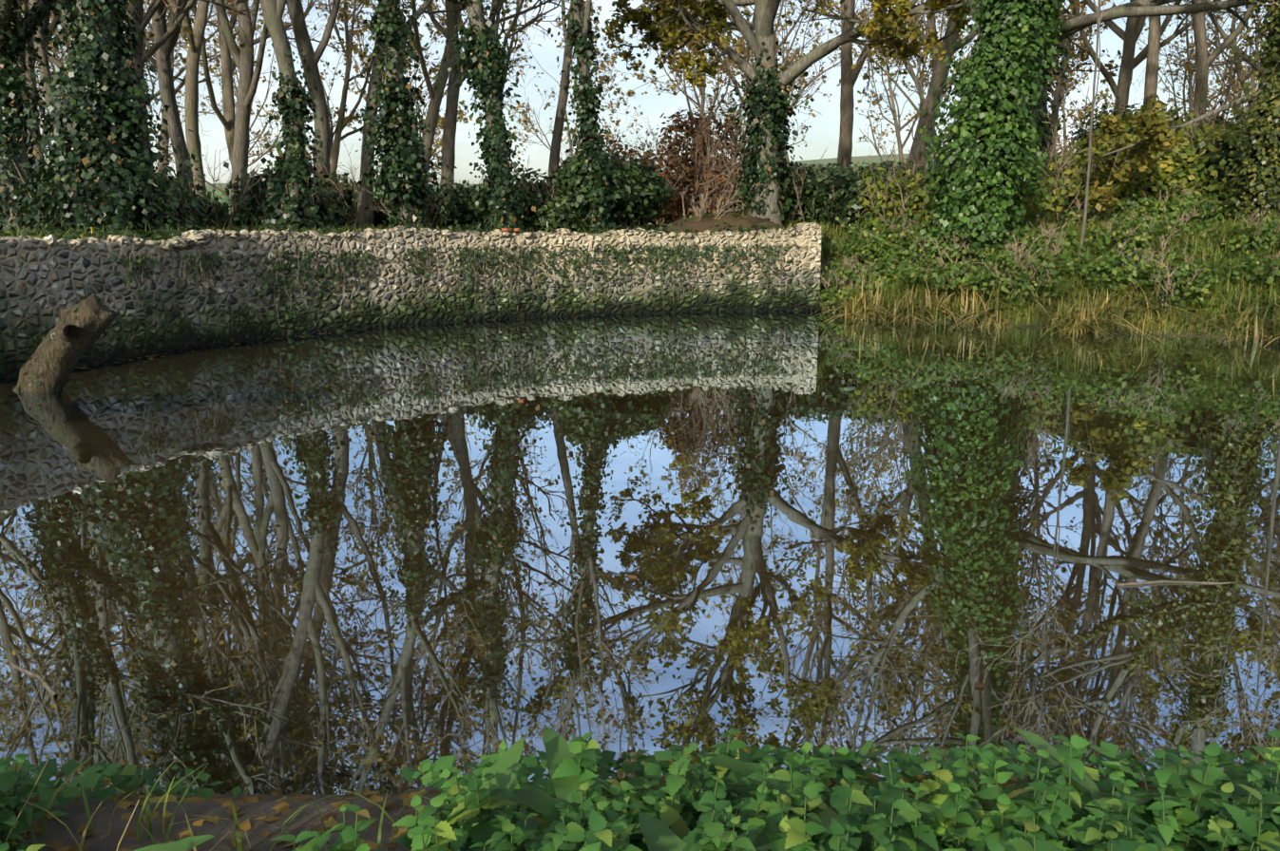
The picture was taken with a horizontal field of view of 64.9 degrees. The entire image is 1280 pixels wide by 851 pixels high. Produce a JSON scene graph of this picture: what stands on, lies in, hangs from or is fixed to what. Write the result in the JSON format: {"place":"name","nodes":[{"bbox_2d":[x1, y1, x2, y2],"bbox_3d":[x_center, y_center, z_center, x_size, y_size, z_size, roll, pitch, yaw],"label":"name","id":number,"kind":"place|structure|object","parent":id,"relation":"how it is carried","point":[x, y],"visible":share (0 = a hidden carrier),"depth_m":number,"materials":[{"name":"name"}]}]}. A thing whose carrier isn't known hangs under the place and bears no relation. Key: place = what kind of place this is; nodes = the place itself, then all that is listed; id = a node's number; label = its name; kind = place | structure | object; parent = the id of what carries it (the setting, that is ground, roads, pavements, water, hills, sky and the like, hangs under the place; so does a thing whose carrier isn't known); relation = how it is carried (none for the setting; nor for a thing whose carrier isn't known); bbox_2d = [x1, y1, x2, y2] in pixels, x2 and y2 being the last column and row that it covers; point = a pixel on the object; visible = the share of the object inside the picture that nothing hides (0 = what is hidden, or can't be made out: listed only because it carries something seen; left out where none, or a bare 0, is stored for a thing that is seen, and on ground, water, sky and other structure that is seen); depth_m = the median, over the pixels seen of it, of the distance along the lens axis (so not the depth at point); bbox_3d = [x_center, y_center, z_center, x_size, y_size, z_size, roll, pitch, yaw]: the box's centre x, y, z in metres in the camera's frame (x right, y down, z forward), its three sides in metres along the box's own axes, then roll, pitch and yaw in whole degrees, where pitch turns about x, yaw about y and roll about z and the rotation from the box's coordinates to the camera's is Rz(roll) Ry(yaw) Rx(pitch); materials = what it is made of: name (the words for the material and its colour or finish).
{"place":"outdoors","nodes":[
{"label":"outdoors","id":0,"kind":"place"},
{"bbox_2d":[0,637,139,850],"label":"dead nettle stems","id":1,"kind":"object","parent":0,"point":[120,842],"visible":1,"depth_m":2.62,"materials":[{"name":"brown plant"}]},
{"bbox_2d":[106,223,800,324],"bbox_3d":[-2.786,-2.972,19.364,13.773,1.816,2.773,-8,14,-36],"label":"ivy","id":2,"kind":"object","parent":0,"point":[284,254],"depth_m":19.96,"materials":[{"name":"green plant"}]},
{"bbox_2d":[0,309,1279,799],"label":"pond water","id":3,"kind":"structure","parent":0,"point":[274,572],"depth_m":6.16,"materials":[{"name":"liquid"}]},
{"bbox_2d":[0,310,1218,687],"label":"floating leaves","id":4,"kind":"object","parent":3,"relation":"on","point":[979,685],"visible":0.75,"depth_m":8.42,"materials":[{"name":"orange plant"}]},
{"bbox_2d":[8,580,1233,696],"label":"floating sticks","id":5,"kind":"object","parent":3,"relation":"on","point":[49,689],"visible":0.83,"depth_m":5.47,"materials":[{"name":"brown wood"}]},
{"bbox_2d":[0,0,1279,254],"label":"ivy","id":6,"kind":"object","parent":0,"point":[68,91],"depth_m":20.78,"materials":[{"name":"green plant"}]},
{"bbox_2d":[21,0,1269,184],"label":"sky","id":7,"kind":"structure","parent":0,"point":[824,132],"materials":[{"name":"white"}]},
{"bbox_2d":[20,153,1279,848],"bbox_3d":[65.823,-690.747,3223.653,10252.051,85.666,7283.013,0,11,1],"label":"ground","id":8,"kind":"structure","parent":0,"point":[1019,785],"depth_m":18.09,"materials":[{"name":"brown soil"}]},
{"bbox_2d":[16,296,106,391],"bbox_3d":[-6.909,-0.797,11.907,1.216,1.491,0.604,0,11,1],"label":"moss","id":9,"kind":"object","parent":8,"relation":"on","point":[38,384],"visible":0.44,"depth_m":11.71,"materials":[{"name":"green plant"}]},
{"bbox_2d":[12,292,120,392],"bbox_3d":[-6.795,-0.795,11.808,1.410,1.520,0.628,3,12,16],"label":"old stump","id":10,"kind":"object","parent":8,"relation":"on","point":[62,351],"visible":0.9,"depth_m":11.68,"materials":[{"name":"brown wood"}]},
{"bbox_2d":[0,786,472,850],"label":"dirt bank","id":11,"kind":"structure","parent":8,"relation":"on","point":[307,818],"depth_m":2.90,"materials":[{"name":"brown soil"}]},
{"bbox_2d":[0,222,821,378],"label":"flint wall","id":12,"kind":"structure","parent":8,"relation":"on","point":[44,280],"depth_m":18.33,"materials":[{"name":"grey stone"}]},
{"bbox_2d":[501,228,519,231],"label":"fallen leaves","id":13,"kind":"object","parent":12,"relation":"on","point":[510,230],"visible":0.79,"depth_m":20.82,"materials":[{"name":"brown plant"}]},
{"bbox_2d":[0,748,1254,850],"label":"bank grass","id":14,"kind":"structure","parent":8,"relation":"on","point":[148,830],"depth_m":2.80,"materials":[{"name":"green plant"}]},
{"bbox_2d":[0,50,1263,236],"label":"shrub","id":15,"kind":"object","parent":8,"relation":"on","point":[549,206],"depth_m":24.60,"materials":[{"name":"green plant"}]},
{"bbox_2d":[0,728,1279,850],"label":"nettle","id":16,"kind":"object","parent":8,"relation":"on","point":[612,819],"depth_m":2.46,"materials":[{"name":"green plant"}]},
{"bbox_2d":[0,0,1279,262],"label":"tree","id":17,"kind":"object","parent":8,"relation":"on","point":[8,6],"depth_m":21.28,"materials":[{"name":"brown plant"}]},
{"bbox_2d":[0,741,1279,850],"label":"herb leaves","id":18,"kind":"object","parent":8,"relation":"on","point":[125,778],"visible":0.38,"depth_m":3.13,"materials":[{"name":"green plant"}]},
{"bbox_2d":[0,225,1279,329],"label":"fallen leaves","id":19,"kind":"object","parent":8,"relation":"on","point":[144,235],"visible":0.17,"depth_m":18.34,"materials":[{"name":"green plant"}]},
{"bbox_2d":[0,220,1279,334],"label":"fallen leaves","id":20,"kind":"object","parent":8,"relation":"on","point":[152,238],"depth_m":18.67,"materials":[{"name":"brown plant"}]},
{"bbox_2d":[11,0,1274,212],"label":"tree","id":21,"kind":"object","parent":8,"relation":"on","point":[1129,34],"depth_m":50.10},
{"bbox_2d":[19,768,1268,850],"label":"dead leaf litter","id":22,"kind":"object","parent":8,"relation":"on","point":[330,822],"visible":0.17,"depth_m":3.03,"materials":[{"name":"brown plant"}]},
{"bbox_2d":[29,0,1279,267],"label":"pale tree","id":23,"kind":"object","parent":8,"relation":"on","point":[242,57],"depth_m":25.39,"materials":[{"name":"grey wood"}]},
{"bbox_2d":[575,102,754,227],"bbox_3d":[0.926,-7.591,29.800,5.945,3.901,4.489,3,12,14],"label":"bush","id":24,"kind":"object","parent":8,"relation":"on","point":[671,216],"visible":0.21,"depth_m":29.39,"materials":[{"name":"red plant"}]},
{"bbox_2d":[648,212,776,231],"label":"fallen leaves","id":25,"kind":"object","parent":8,"relation":"on","point":[710,217],"visible":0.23,"depth_m":23.96,"materials":[{"name":"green plant"}]},
{"bbox_2d":[654,211,785,233],"bbox_3d":[1.963,-4.813,24.372,3.531,0.771,2.642,0,11,1],"label":"compost mound","id":26,"kind":"object","parent":8,"relation":"on","point":[706,223],"visible":0.5,"depth_m":23.66,"materials":[{"name":"brown soil"}]},
{"bbox_2d":[494,0,1272,226],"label":"oak tree","id":27,"kind":"object","parent":8,"relation":"on","point":[1144,124],"depth_m":25.18,"materials":[{"name":"brown plant"}]},
{"bbox_2d":[783,215,1279,338],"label":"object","id":28,"kind":"object","parent":8,"relation":"on","point":[835,234],"visible":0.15,"depth_m":19.47,"materials":[{"name":"green plant"}]},
{"bbox_2d":[802,227,1279,347],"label":"reed clumps","id":29,"kind":"object","parent":8,"relation":"on","point":[1081,320],"visible":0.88,"depth_m":18.70,"materials":[{"name":"plant"}]},
{"bbox_2d":[811,178,1279,313],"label":"bramble","id":30,"kind":"object","parent":8,"relation":"on","point":[902,250],"depth_m":20.66,"materials":[{"name":"green plant"}]},
{"bbox_2d":[814,202,1279,311],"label":"grass tussocks","id":31,"kind":"object","parent":8,"relation":"on","point":[1103,293],"depth_m":20.37,"materials":[{"name":"green plant"}]},
{"bbox_2d":[819,230,1279,343],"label":"dead grass thatch","id":32,"kind":"object","parent":8,"relation":"on","point":[1094,308],"visible":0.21,"depth_m":18.19,"materials":[{"name":"plant"}]},
{"bbox_2d":[856,98,1252,232],"bbox_3d":[14.075,-6.955,27.449,17.728,3.926,6.942,-2,12,-12],"label":"bush","id":33,"kind":"object","parent":8,"relation":"on","point":[1167,170],"visible":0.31,"depth_m":25.42,"materials":[{"name":"green plant"}]},
{"bbox_2d":[133,724,1229,850],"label":"dock leaves","id":34,"kind":"object","parent":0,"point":[659,835],"visible":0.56,"depth_m":2.62,"materials":[{"name":"green plant"}]},
{"bbox_2d":[912,0,1079,266],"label":"ivy","id":35,"kind":"object","parent":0,"point":[1027,41],"visible":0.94,"depth_m":21.15,"materials":[{"name":"green plant"}]},
{"bbox_2d":[1179,0,1279,225],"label":"yellow ivy leaves","id":36,"kind":"object","parent":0,"point":[1268,199],"visible":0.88,"depth_m":22.82,"materials":[{"name":"plant"}]}
]}

